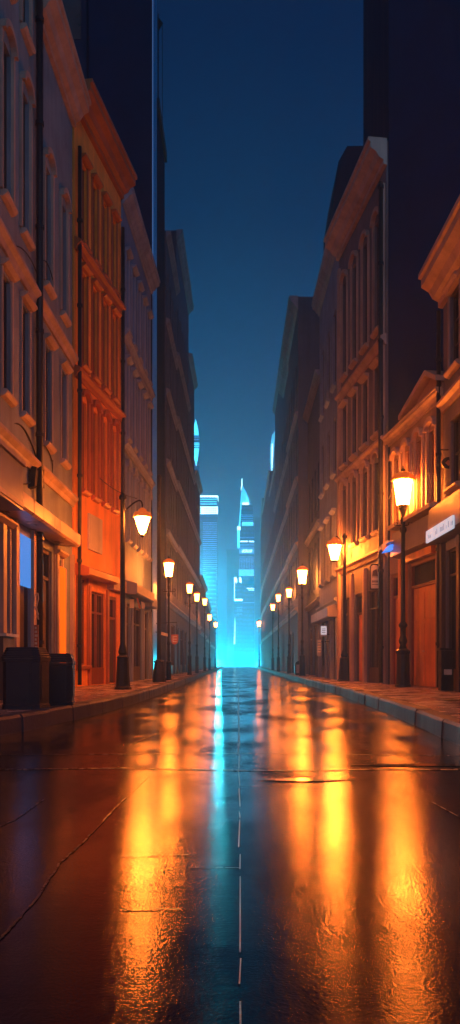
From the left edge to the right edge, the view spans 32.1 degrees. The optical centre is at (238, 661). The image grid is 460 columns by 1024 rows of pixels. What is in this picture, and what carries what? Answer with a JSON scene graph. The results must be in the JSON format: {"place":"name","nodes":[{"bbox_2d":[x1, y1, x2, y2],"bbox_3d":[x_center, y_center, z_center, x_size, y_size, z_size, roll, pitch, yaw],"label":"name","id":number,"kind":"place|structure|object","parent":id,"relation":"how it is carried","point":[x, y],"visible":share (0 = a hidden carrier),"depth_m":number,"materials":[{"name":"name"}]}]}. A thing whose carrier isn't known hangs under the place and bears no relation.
{"place":"outdoors","nodes":[
{"label":"outdoors","id":0,"kind":"place"},
{"bbox_2d":[0,666,219,714],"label":"pavement","id":1,"kind":"structure","parent":0,"point":[90,692],"depth_m":21.82,"materials":[{"name":"grey stone"}]},
{"bbox_2d":[0,633,18,700],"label":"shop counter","id":2,"kind":"object","parent":1,"relation":"on","point":[7,639],"visible":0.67,"depth_m":15.55,"materials":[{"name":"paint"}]},
{"bbox_2d":[1,647,50,709],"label":"litter bin","id":3,"kind":"object","parent":1,"relation":"on","point":[25,678],"visible":0.99,"depth_m":12.60,"materials":[{"name":"plastic"}]},
{"bbox_2d":[43,653,75,705],"bbox_3d":[-3.160,0.301,13.950,0.592,0.897,0.592,0,0,-6],"label":"litter bin","id":4,"kind":"object","parent":1,"relation":"on","point":[61,678],"visible":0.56,"depth_m":13.68,"materials":[{"name":"plastic"}]},
{"bbox_2d":[114,492,151,689],"bbox_3d":[-2.898,-1.960,22.000,1.045,5.420,0.503,0,0,0],"label":"street lamp","id":5,"kind":"object","parent":1,"relation":"on","point":[142,516],"visible":1,"depth_m":21.93,"materials":[{"name":"black metal"}]},
{"bbox_2d":[152,474,165,681],"bbox_3d":[-2.970,-3.150,30.000,0.520,7.800,0.495,0,0,0],"label":"lamp post","id":6,"kind":"object","parent":1,"relation":"on","point":[159,675],"visible":0.96,"depth_m":29.94,"materials":[{"name":"black metal"}]},
{"bbox_2d":[162,556,175,679],"bbox_3d":[-2.870,-1.820,33.000,0.479,5.140,0.479,0,0,45],"label":"street lamp","id":7,"kind":"object","parent":1,"relation":"on","point":[168,563],"visible":0.99,"depth_m":32.93,"materials":[{"name":"black metal"}]},
{"bbox_2d":[0,667,459,1023],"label":"road","id":8,"kind":"structure","parent":0,"point":[350,899],"depth_m":3.95,"materials":[{"name":"grey asphalt"}]},
{"bbox_2d":[0,0,59,646],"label":"townhouse","id":9,"kind":"structure","parent":8,"relation":"on","point":[25,517],"depth_m":18.40,"materials":[{"name":"brown paint"}]},
{"bbox_2d":[0,512,17,633],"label":"window","id":10,"kind":"structure","parent":9,"relation":"in","point":[11,524],"depth_m":17.82,"materials":[{"name":"paint"}]},
{"bbox_2d":[0,18,18,216],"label":"window","id":11,"kind":"structure","parent":9,"relation":"in","point":[5,23],"depth_m":17.91,"materials":[{"name":"paint"}]},
{"bbox_2d":[0,258,20,407],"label":"window","id":12,"kind":"structure","parent":9,"relation":"in","point":[6,265],"depth_m":17.72,"materials":[{"name":"paint"}]},
{"bbox_2d":[20,585,27,646],"bbox_3d":[-5.253,-1.080,18.950,0.140,3.640,1.500,0,0,0],"label":"door","id":13,"kind":"structure","parent":9,"relation":"in","point":[23,590],"depth_m":19.55,"materials":[{"name":"paint"}]},
{"bbox_2d":[19,71,35,251],"bbox_3d":[-5.128,-12.039,19.183,0.330,3.999,1.000,0,0,0],"label":"window","id":14,"kind":"structure","parent":9,"relation":"in","point":[24,76],"depth_m":19.40,"materials":[{"name":"paint"}]},
{"bbox_2d":[19,0,35,55],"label":"window","id":15,"kind":"structure","parent":9,"relation":"in","point":[27,34],"depth_m":19.30,"materials":[{"name":"glass"}]},
{"bbox_2d":[20,291,37,427],"bbox_3d":[-5.108,-7.220,19.183,0.370,2.960,0.880,0,0,0],"label":"window","id":16,"kind":"structure","parent":9,"relation":"in","point":[25,297],"depth_m":19.17,"materials":[{"name":"paint"}]},
{"bbox_2d":[35,0,43,646],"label":"drainpipe","id":17,"kind":"object","parent":9,"relation":"attached to","point":[39,225],"visible":0.88,"depth_m":19.98,"materials":[{"name":"metal"}]},
{"bbox_2d":[35,0,90,658],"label":"townhouse","id":18,"kind":"structure","parent":8,"relation":"on","point":[66,101],"depth_m":22.24,"materials":[{"name":"paint"}]},
{"bbox_2d":[43,549,48,652],"bbox_3d":[-5.235,-1.130,21.172,0.140,3.740,1.300,0,0,1],"label":"door","id":19,"kind":"structure","parent":18,"relation":"in","point":[45,553],"depth_m":21.73,"materials":[{"name":"paint"}]},
{"bbox_2d":[43,147,57,300],"bbox_3d":[-5.104,-11.739,21.365,0.330,3.799,1.000,0,0,1],"label":"window","id":20,"kind":"structure","parent":18,"relation":"in","point":[49,287],"depth_m":21.61,"materials":[{"name":"paint"}]},
{"bbox_2d":[43,333,58,454],"bbox_3d":[-5.084,-7.120,21.364,0.370,2.960,0.880,0,0,1],"label":"window","id":21,"kind":"structure","parent":18,"relation":"in","point":[48,339],"depth_m":21.19,"materials":[{"name":"paint"}]},
{"bbox_2d":[53,549,68,652],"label":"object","id":22,"kind":"structure","parent":18,"relation":"in","point":[63,555],"depth_m":22.04,"materials":[{"name":"paint"}]},
{"bbox_2d":[59,187,71,327],"bbox_3d":[-4.988,-11.739,23.153,0.157,3.799,1.000,0,0,1],"label":"window","id":23,"kind":"structure","parent":18,"relation":"in","point":[63,192],"depth_m":23.05,"materials":[{"name":"glass"}]},
{"bbox_2d":[60,359,73,469],"bbox_3d":[-5.054,-7.120,23.154,0.370,2.960,0.880,0,0,1],"label":"window","id":24,"kind":"structure","parent":18,"relation":"in","point":[64,364],"depth_m":23.20,"materials":[{"name":"glass"}]},
{"bbox_2d":[72,78,136,686],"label":"townhouse","id":25,"kind":"structure","parent":8,"relation":"on","point":[109,176],"depth_m":26.45,"materials":[{"name":"orange paint"}]},
{"bbox_2d":[77,145,81,684],"bbox_3d":[-4.850,-7.525,24.450,0.170,16.450,0.162,0,0,0],"label":"drainpipe","id":26,"kind":"object","parent":25,"relation":"attached to","point":[79,391],"visible":1,"depth_m":24.40,"materials":[{"name":"metal"}]},
{"bbox_2d":[76,575,91,669],"bbox_3d":[-4.882,-1.270,24.994,0.370,3.060,1.090,0,0,9],"label":"window","id":27,"kind":"structure","parent":25,"relation":"in","point":[84,667],"depth_m":25.37,"materials":[{"name":"orange paint"}]},
{"bbox_2d":[82,389,92,497],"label":"window","id":28,"kind":"structure","parent":25,"relation":"in","point":[86,393],"depth_m":25.40,"materials":[{"name":"orange paint"}]},
{"bbox_2d":[82,262,93,374],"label":"window","id":29,"kind":"structure","parent":25,"relation":"in","point":[86,269],"depth_m":25.40,"materials":[{"name":"orange paint"}]},
{"bbox_2d":[82,152,93,253],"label":"window","id":30,"kind":"structure","parent":25,"relation":"in","point":[86,161],"depth_m":25.40,"materials":[{"name":"orange paint"}]},
{"bbox_2d":[90,399,102,503],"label":"window","id":31,"kind":"structure","parent":25,"relation":"in","point":[96,403],"depth_m":26.11,"materials":[{"name":"orange paint"}]},
{"bbox_2d":[91,278,103,385],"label":"window","id":32,"kind":"structure","parent":25,"relation":"in","point":[95,282],"depth_m":26.39,"materials":[{"name":"orange paint"}]},
{"bbox_2d":[91,173,103,269],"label":"window","id":33,"kind":"structure","parent":25,"relation":"in","point":[95,178],"depth_m":26.39,"materials":[{"name":"orange paint"}]},
{"bbox_2d":[92,592,103,684],"bbox_3d":[-4.783,-0.780,26.573,0.150,3.040,1.500,0,0,9],"label":"door","id":34,"kind":"structure","parent":25,"relation":"in","point":[97,599],"depth_m":26.86,"materials":[{"name":"orange paint"}]},
{"bbox_2d":[101,409,111,509],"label":"window","id":35,"kind":"structure","parent":25,"relation":"in","point":[106,413],"depth_m":27.14,"materials":[{"name":"brown glass"}]},
{"bbox_2d":[101,292,112,395],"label":"window","id":36,"kind":"structure","parent":25,"relation":"in","point":[105,298],"depth_m":26.96,"materials":[{"name":"brown glass"}]},
{"bbox_2d":[101,191,112,283],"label":"window","id":37,"kind":"structure","parent":25,"relation":"in","point":[105,197],"depth_m":26.96,"materials":[{"name":"orange paint"}]},
{"bbox_2d":[110,596,115,682],"bbox_3d":[-4.546,-0.780,28.155,0.140,3.040,1.100,0,0,9],"label":"door","id":38,"kind":"structure","parent":25,"relation":"in","point":[112,600],"depth_m":28.59,"materials":[{"name":"orange paint"}]},
{"bbox_2d":[110,419,120,514],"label":"window","id":39,"kind":"structure","parent":25,"relation":"in","point":[115,422],"depth_m":28.43,"materials":[{"name":"orange paint"}]},
{"bbox_2d":[111,306,121,405],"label":"window","id":40,"kind":"structure","parent":25,"relation":"in","point":[114,310],"depth_m":28.34,"materials":[{"name":"orange paint"}]},
{"bbox_2d":[111,208,121,296],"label":"window","id":41,"kind":"structure","parent":25,"relation":"in","point":[114,213],"depth_m":28.33,"materials":[{"name":"glass"}]},
{"bbox_2d":[121,227,124,493],"bbox_3d":[-4.180,-7.525,29.000,0.170,16.450,0.162,0,0,0],"label":"drainpipe","id":42,"kind":"object","parent":25,"relation":"attached to","point":[123,360],"visible":0.56,"depth_m":28.95,"materials":[{"name":"metal"}]},
{"bbox_2d":[0,666,222,735],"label":"kerb","id":43,"kind":"structure","parent":8,"relation":"on","point":[18,722],"depth_m":14.17,"materials":[{"name":"stone"}]},
{"bbox_2d":[89,0,156,677],"bbox_3d":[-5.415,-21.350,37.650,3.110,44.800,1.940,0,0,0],"label":"office tower","id":44,"kind":"structure","parent":8,"relation":"on","point":[123,54],"depth_m":36.80,"materials":[{"name":"concrete"}]},
{"bbox_2d":[121,187,159,680],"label":"townhouse","id":45,"kind":"structure","parent":8,"relation":"on","point":[142,280],"depth_m":32.27,"materials":[{"name":"paint"}]},
{"bbox_2d":[125,459,132,544],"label":"window","id":46,"kind":"structure","parent":45,"relation":"in","point":[128,463],"depth_m":29.86,"materials":[{"name":"paint"}]},
{"bbox_2d":[125,354,133,443],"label":"window","id":47,"kind":"structure","parent":45,"relation":"in","point":[128,359],"depth_m":29.86,"materials":[{"name":"paint"}]},
{"bbox_2d":[125,247,133,338],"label":"window","id":48,"kind":"structure","parent":45,"relation":"in","point":[128,252],"depth_m":29.90,"materials":[{"name":"paint"}]},
{"bbox_2d":[131,468,138,549],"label":"window","id":49,"kind":"structure","parent":45,"relation":"in","point":[135,472],"depth_m":31.54,"materials":[{"name":"paint"}]},
{"bbox_2d":[131,367,139,453],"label":"window","id":50,"kind":"structure","parent":45,"relation":"in","point":[134,372],"depth_m":31.22,"materials":[{"name":"paint"}]},
{"bbox_2d":[131,264,139,351],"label":"window","id":51,"kind":"structure","parent":45,"relation":"in","point":[134,270],"depth_m":31.25,"materials":[{"name":"paint"}]},
{"bbox_2d":[134,607,139,679],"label":"shop window","id":52,"kind":"structure","parent":45,"relation":"in","point":[136,611],"depth_m":32.99,"materials":[{"name":"glass"}]},
{"bbox_2d":[142,390,148,468],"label":"window","id":53,"kind":"structure","parent":45,"relation":"in","point":[145,395],"depth_m":33.68,"materials":[{"name":"paint"}]},
{"bbox_2d":[147,489,152,561],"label":"window","id":54,"kind":"structure","parent":45,"relation":"in","point":[149,496],"depth_m":35.30,"materials":[{"name":"paint"}]},
{"bbox_2d":[157,98,166,664],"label":"office tower","id":55,"kind":"structure","parent":8,"relation":"on","point":[161,153],"depth_m":41.09,"materials":[{"name":"black concrete"}]},
{"bbox_2d":[165,231,180,674],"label":"townhouse","id":56,"kind":"structure","parent":8,"relation":"on","point":[172,365],"depth_m":45.96,"materials":[{"name":"paint"}]},
{"bbox_2d":[165,229,193,673],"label":"townhouse","id":57,"kind":"structure","parent":8,"relation":"on","point":[184,304],"depth_m":55.01,"materials":[{"name":"paint"}]},
{"bbox_2d":[189,353,197,670],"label":"townhouse","id":58,"kind":"structure","parent":8,"relation":"on","point":[193,384],"depth_m":64.41,"materials":[{"name":"paint"}]},
{"bbox_2d":[194,470,202,670],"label":"townhouse","id":59,"kind":"structure","parent":8,"relation":"on","point":[198,489],"depth_m":71.59,"materials":[{"name":"paint"}]},
{"bbox_2d":[200,574,207,669],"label":"townhouse","id":60,"kind":"structure","parent":8,"relation":"on","point":[203,589],"depth_m":82.64,"materials":[{"name":"paint"}]},
{"bbox_2d":[0,682,459,938],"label":"road seams","id":61,"kind":"object","parent":8,"relation":"on","point":[31,904],"visible":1,"depth_m":7.34,"materials":[{"name":"black asphalt"}]},
{"bbox_2d":[226,550,239,666],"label":"office tower","id":62,"kind":"structure","parent":8,"relation":"on","point":[233,562],"depth_m":430.00,"materials":[{"name":"blue glass"}]},
{"bbox_2d":[237,691,240,1023],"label":"road centre line","id":63,"kind":"object","parent":8,"relation":"on","point":[240,899],"visible":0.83,"depth_m":3.17,"materials":[{"name":"paint"}]},
{"bbox_2d":[233,479,253,666],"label":"skyscraper","id":64,"kind":"structure","parent":8,"relation":"on","point":[243,642],"depth_m":352.00,"materials":[{"name":"blue glass"}]},
{"bbox_2d":[254,517,260,666],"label":"office tower","id":65,"kind":"structure","parent":8,"relation":"on","point":[257,583],"depth_m":430.00,"materials":[{"name":"blue glass"}]},
{"bbox_2d":[260,498,263,666],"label":"townhouse","id":66,"kind":"structure","parent":8,"relation":"on","point":[261,594],"depth_m":128.83,"materials":[{"name":"paint"}]},
{"bbox_2d":[261,470,272,667],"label":"townhouse","id":67,"kind":"structure","parent":8,"relation":"on","point":[265,613],"depth_m":104.55,"materials":[{"name":"paint"}]},
{"bbox_2d":[268,469,274,668],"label":"townhouse","id":68,"kind":"structure","parent":8,"relation":"on","point":[271,564],"depth_m":86.63,"materials":[{"name":"paint"}]},
{"bbox_2d":[272,354,283,670],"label":"townhouse","id":69,"kind":"structure","parent":8,"relation":"on","point":[277,410],"depth_m":72.80,"materials":[{"name":"paint"}]},
{"bbox_2d":[278,360,287,671],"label":"townhouse","id":70,"kind":"structure","parent":8,"relation":"on","point":[283,389],"depth_m":63.41,"materials":[{"name":"paint"}]},
{"bbox_2d":[280,295,319,673],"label":"townhouse","id":71,"kind":"structure","parent":8,"relation":"on","point":[300,350],"depth_m":49.05,"materials":[{"name":"paint"}]},
{"bbox_2d":[303,369,319,675],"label":"townhouse","id":72,"kind":"structure","parent":8,"relation":"on","point":[311,414],"depth_m":45.00,"materials":[{"name":"paint"}]},
{"bbox_2d":[311,248,338,679],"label":"townhouse","id":73,"kind":"structure","parent":8,"relation":"on","point":[324,304],"depth_m":36.91,"materials":[{"name":"brown paint"}]},
{"bbox_2d":[324,146,362,248],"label":"office tower","id":74,"kind":"structure","parent":8,"relation":"on","point":[349,158],"depth_m":41.00,"materials":[{"name":"black concrete"}]},
{"bbox_2d":[323,136,387,683],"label":"townhouse","id":75,"kind":"structure","parent":8,"relation":"on","point":[350,239],"depth_m":29.80,"materials":[{"name":"paint"}]},
{"bbox_2d":[338,478,347,553],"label":"window","id":76,"kind":"structure","parent":75,"relation":"in","point":[344,481],"depth_m":32.69,"materials":[{"name":"paint"}]},
{"bbox_2d":[338,399,347,470],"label":"window","id":77,"kind":"structure","parent":75,"relation":"in","point":[344,402],"depth_m":32.48,"materials":[{"name":"paint"}]},
{"bbox_2d":[338,269,347,382],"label":"window","id":78,"kind":"structure","parent":75,"relation":"in","point":[344,272],"depth_m":32.69,"materials":[{"name":"paint"}]},
{"bbox_2d":[347,386,357,461],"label":"window","id":79,"kind":"structure","parent":75,"relation":"in","point":[354,389],"depth_m":31.00,"materials":[{"name":"paint"}]},
{"bbox_2d":[348,469,357,548],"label":"window","id":80,"kind":"structure","parent":75,"relation":"in","point":[352,472],"depth_m":31.15,"materials":[{"name":"paint"}]},
{"bbox_2d":[348,250,357,369],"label":"window","id":81,"kind":"structure","parent":75,"relation":"in","point":[354,254],"depth_m":31.17,"materials":[{"name":"paint"}]},
{"bbox_2d":[357,593,361,680],"bbox_3d":[4.713,-0.930,30.340,0.140,3.340,1.200,0,0,-7],"label":"door","id":82,"kind":"structure","parent":75,"relation":"in","point":[359,596],"depth_m":30.70,"materials":[{"name":"paint"}]},
{"bbox_2d":[357,372,368,451],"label":"window","id":83,"kind":"structure","parent":75,"relation":"in","point":[365,376],"depth_m":29.71,"materials":[{"name":"glass"}]},
{"bbox_2d":[358,459,369,542],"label":"window","id":84,"kind":"structure","parent":75,"relation":"in","point":[363,462],"depth_m":29.73,"materials":[{"name":"glass"}]},
{"bbox_2d":[358,229,369,355],"bbox_3d":[4.699,-13.642,29.463,0.330,4.403,1.010,0,0,-7],"label":"window","id":85,"kind":"structure","parent":75,"relation":"in","point":[365,233],"depth_m":29.73,"materials":[{"name":"paint"}]},
{"bbox_2d":[369,357,377,440],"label":"window","id":86,"kind":"structure","parent":75,"relation":"in","point":[374,364],"depth_m":28.29,"materials":[{"name":"paint"}]},
{"bbox_2d":[369,590,377,682],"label":"shop window","id":87,"kind":"structure","parent":75,"relation":"in","point":[373,594],"depth_m":28.92,"materials":[{"name":"paint"}]},
{"bbox_2d":[370,448,377,536],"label":"window","id":88,"kind":"structure","parent":75,"relation":"in","point":[374,533],"depth_m":28.31,"materials":[{"name":"paint"}]},
{"bbox_2d":[370,206,377,339],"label":"window","id":89,"kind":"structure","parent":75,"relation":"in","point":[374,333],"depth_m":28.33,"materials":[{"name":"paint"}]},
{"bbox_2d":[378,181,383,682],"bbox_3d":[4.820,-7.775,27.100,0.210,16.950,0.200,0,0,0],"label":"drainpipe","id":90,"kind":"object","parent":75,"relation":"attached to","point":[380,429],"visible":1,"depth_m":27.04,"materials":[{"name":"metal"}]},
{"bbox_2d":[257,666,459,745],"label":"kerb","id":91,"kind":"structure","parent":8,"relation":"on","point":[445,726],"depth_m":14.24,"materials":[{"name":"stone"}]},
{"bbox_2d":[382,370,444,688],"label":"townhouse","id":92,"kind":"structure","parent":8,"relation":"on","point":[409,438],"depth_m":24.08,"materials":[{"name":"beige paint"}]},
{"bbox_2d":[389,447,400,523],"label":"window","id":93,"kind":"structure","parent":92,"relation":"in","point":[394,452],"depth_m":26.34,"materials":[{"name":"orange paint"}]},
{"bbox_2d":[393,573,397,683],"bbox_3d":[5.272,-1.080,26.293,0.140,3.640,0.850,0,0,-6],"label":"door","id":94,"kind":"structure","parent":92,"relation":"in","point":[395,577],"depth_m":26.62,"materials":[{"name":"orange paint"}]},
{"bbox_2d":[399,438,411,514],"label":"window","id":95,"kind":"structure","parent":92,"relation":"in","point":[405,442],"depth_m":24.66,"materials":[{"name":"orange paint"}]},
{"bbox_2d":[410,427,423,511],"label":"window","id":96,"kind":"structure","parent":92,"relation":"in","point":[417,431],"depth_m":24.08,"materials":[{"name":"orange paint"}]},
{"bbox_2d":[411,555,434,686],"bbox_3d":[5.559,-1.155,23.734,0.140,3.790,2.300,0,0,-6],"label":"door","id":97,"kind":"structure","parent":92,"relation":"in","point":[422,571],"depth_m":23.90,"materials":[{"name":"orange paint"}]},
{"bbox_2d":[422,416,435,504],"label":"window","id":98,"kind":"structure","parent":92,"relation":"in","point":[431,420],"depth_m":23.03,"materials":[{"name":"brown glass"}]},
{"bbox_2d":[418,195,459,691],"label":"townhouse","id":99,"kind":"structure","parent":8,"relation":"on","point":[439,275],"depth_m":21.17,"materials":[{"name":"paint"}]},
{"bbox_2d":[435,310,441,687],"bbox_3d":[5.500,-4.475,21.980,0.170,10.350,0.162,0,0,0],"label":"drainpipe","id":100,"kind":"object","parent":99,"relation":"attached to","point":[438,359],"visible":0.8,"depth_m":21.94,"materials":[{"name":"metal"}]},
{"bbox_2d":[442,271,459,378],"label":"window","id":101,"kind":"structure","parent":99,"relation":"in","point":[452,368],"depth_m":21.09,"materials":[{"name":"paint"}]},
{"bbox_2d":[443,415,459,495],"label":"window","id":102,"kind":"structure","parent":99,"relation":"in","point":[455,486],"depth_m":21.09,"materials":[{"name":"paint"}]},
{"bbox_2d":[449,548,455,689],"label":"shop window","id":103,"kind":"structure","parent":99,"relation":"in","point":[452,554],"depth_m":21.45,"materials":[{"name":"paint"}]},
{"bbox_2d":[157,0,362,666],"label":"sky","id":104,"kind":"structure","parent":0,"point":[263,99],"materials":[{"name":"blue"}]},
{"bbox_2d":[260,666,459,717],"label":"pavement","id":105,"kind":"structure","parent":0,"point":[431,698],"depth_m":19.05,"materials":[{"name":"grey stone"}]},
{"bbox_2d":[296,563,307,675],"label":"street lamp","id":106,"kind":"object","parent":105,"relation":"on","point":[302,570],"visible":1,"depth_m":43.29,"materials":[{"name":"black metal"}]},
{"bbox_2d":[326,533,348,680],"bbox_3d":[3.967,-2.160,31.500,1.002,5.820,0.616,0,0,0],"label":"street lamp","id":107,"kind":"object","parent":105,"relation":"on","point":[334,544],"visible":0.99,"depth_m":31.41,"materials":[{"name":"black metal"}]},
{"bbox_2d":[391,466,414,686],"bbox_3d":[4.980,-2.595,24.200,0.665,6.690,0.665,0,0,0],"label":"street lamp","id":108,"kind":"object","parent":105,"relation":"on","point":[402,479],"visible":0.97,"depth_m":24.08,"materials":[{"name":"black metal"}]},
{"bbox_2d":[436,648,455,690],"bbox_3d":[5.420,0.190,20.900,0.400,1.120,0.400,0,0,0],"label":"litter bin","id":109,"kind":"object","parent":105,"relation":"on","point":[445,669],"visible":1,"depth_m":20.74,"materials":[{"name":"black metal"}]},
{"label":"ground","id":110,"kind":"structure","parent":0,"visible":0},
{"bbox_2d":[62,0,88,78],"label":"office tower","id":111,"kind":"structure","parent":110,"relation":"on","point":[77,12],"depth_m":37.57,"materials":[{"name":"black concrete"}]},
{"bbox_2d":[62,0,80,39],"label":"window","id":112,"kind":"structure","parent":111,"relation":"in","point":[72,7],"depth_m":37.57,"materials":[{"name":"glass"}]},
{"bbox_2d":[194,419,199,475],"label":"spire tower","id":113,"kind":"structure","parent":110,"relation":"on","point":[196,451],"depth_m":299.97,"materials":[{"name":"blue glass"}]},
{"bbox_2d":[200,496,218,664],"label":"office tower","id":114,"kind":"structure","parent":110,"relation":"on","point":[209,537],"depth_m":350.00,"materials":[{"name":"blue glass"}]},
{"bbox_2d":[363,0,459,683],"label":"office tower","id":115,"kind":"structure","parent":110,"relation":"on","point":[411,81],"depth_m":26.93,"materials":[{"name":"concrete"}]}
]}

